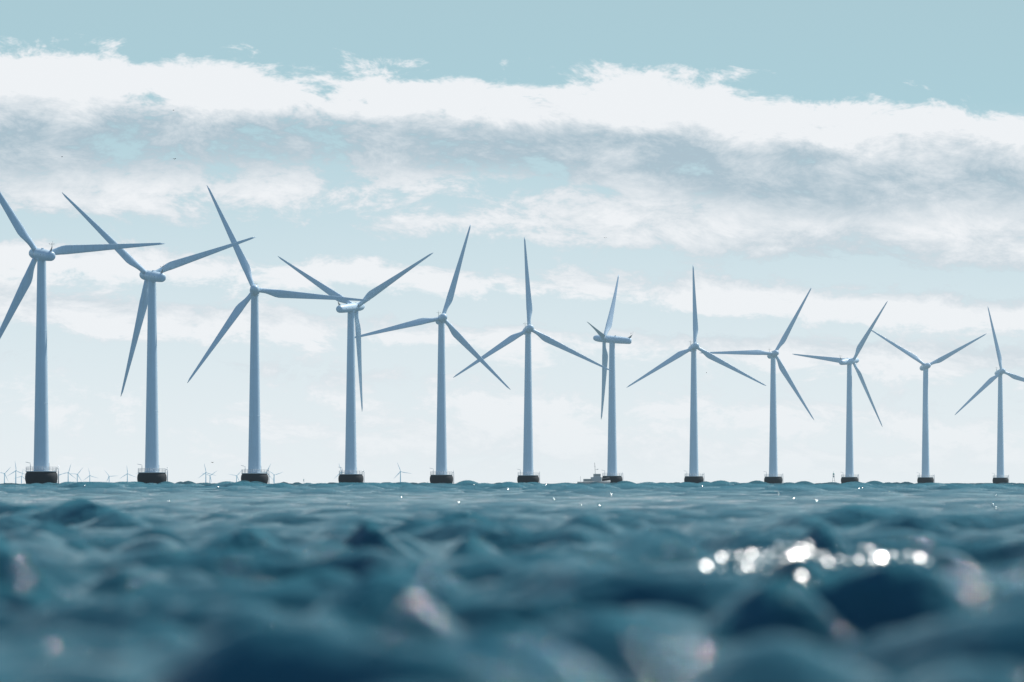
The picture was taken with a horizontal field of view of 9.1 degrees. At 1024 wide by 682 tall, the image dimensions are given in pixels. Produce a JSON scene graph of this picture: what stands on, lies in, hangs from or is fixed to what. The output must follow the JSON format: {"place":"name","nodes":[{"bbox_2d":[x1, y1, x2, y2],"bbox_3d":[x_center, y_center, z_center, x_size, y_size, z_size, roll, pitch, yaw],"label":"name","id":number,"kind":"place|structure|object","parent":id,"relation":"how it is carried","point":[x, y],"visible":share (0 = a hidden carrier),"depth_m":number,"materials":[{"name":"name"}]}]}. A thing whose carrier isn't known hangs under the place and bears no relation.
{"place":"outdoors","nodes":[
{"label":"outdoors","id":0,"kind":"place"},
{"bbox_2d":[0,480,1023,681],"bbox_3d":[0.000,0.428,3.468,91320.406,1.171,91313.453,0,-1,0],"label":"sea","id":1,"kind":"structure","parent":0,"point":[238,581],"depth_m":14.60,"materials":[{"name":"liquid"}]},
{"bbox_2d":[0,192,164,483],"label":"wind turbine","id":2,"kind":"object","parent":1,"relation":"on","point":[40,472],"visible":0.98,"depth_m":1778.24,"materials":[{"name":"white paint"}]},
{"bbox_2d":[62,193,254,483],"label":"wind turbine","id":3,"kind":"object","parent":1,"relation":"on","point":[152,473],"visible":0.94,"depth_m":1963.68,"materials":[{"name":"white paint"}]},
{"bbox_2d":[187,186,369,483],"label":"wind turbine","id":4,"kind":"object","parent":1,"relation":"on","point":[254,473],"visible":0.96,"depth_m":2114.41,"materials":[{"name":"white paint"}]},
{"bbox_2d":[278,253,432,482],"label":"wind turbine","id":5,"kind":"object","parent":1,"relation":"on","point":[351,309],"visible":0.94,"depth_m":2316.07,"materials":[{"name":"white paint"}]},
{"bbox_2d":[355,224,510,483],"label":"wind turbine","id":6,"kind":"object","parent":1,"relation":"on","point":[441,472],"visible":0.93,"depth_m":2473.91,"materials":[{"name":"white paint"}]},
{"bbox_2d":[453,237,610,482],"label":"wind turbine","id":7,"kind":"object","parent":1,"relation":"on","point":[527,476],"visible":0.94,"depth_m":2644.46,"materials":[{"name":"white paint"}]},
{"bbox_2d":[577,474,609,483],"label":"work boat","id":8,"kind":"object","parent":1,"relation":"on","point":[596,478],"visible":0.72,"depth_m":2698.03,"materials":[{"name":"grey paint"}]},
{"bbox_2d":[588,274,631,482],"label":"wind turbine","id":9,"kind":"object","parent":1,"relation":"on","point":[611,476],"visible":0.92,"depth_m":2827.44,"materials":[{"name":"white paint"}]},
{"bbox_2d":[628,267,765,482],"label":"wind turbine","id":10,"kind":"object","parent":1,"relation":"on","point":[694,474],"visible":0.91,"depth_m":2985.49,"materials":[{"name":"white paint"}]},
{"bbox_2d":[701,287,813,483],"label":"wind turbine","id":11,"kind":"object","parent":1,"relation":"on","point":[773,477],"visible":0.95,"depth_m":3152.17,"materials":[{"name":"white paint"}]},
{"bbox_2d":[793,301,887,482],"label":"wind turbine","id":12,"kind":"object","parent":1,"relation":"on","point":[849,468],"visible":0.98,"depth_m":3333.30,"materials":[{"name":"white paint"}]},
{"bbox_2d":[872,330,986,482],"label":"wind turbine","id":13,"kind":"object","parent":1,"relation":"on","point":[925,477],"visible":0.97,"depth_m":3486.70,"materials":[{"name":"white paint"}]},
{"bbox_2d":[955,308,1023,483],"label":"wind turbine","id":14,"kind":"object","parent":1,"relation":"on","point":[1000,477],"visible":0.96,"depth_m":3656.56,"materials":[{"name":"white paint"}]},
{"bbox_2d":[0,0,1023,483],"label":"sky","id":15,"kind":"structure","parent":0,"point":[865,155],"materials":[{"name":"blue"}]}
]}

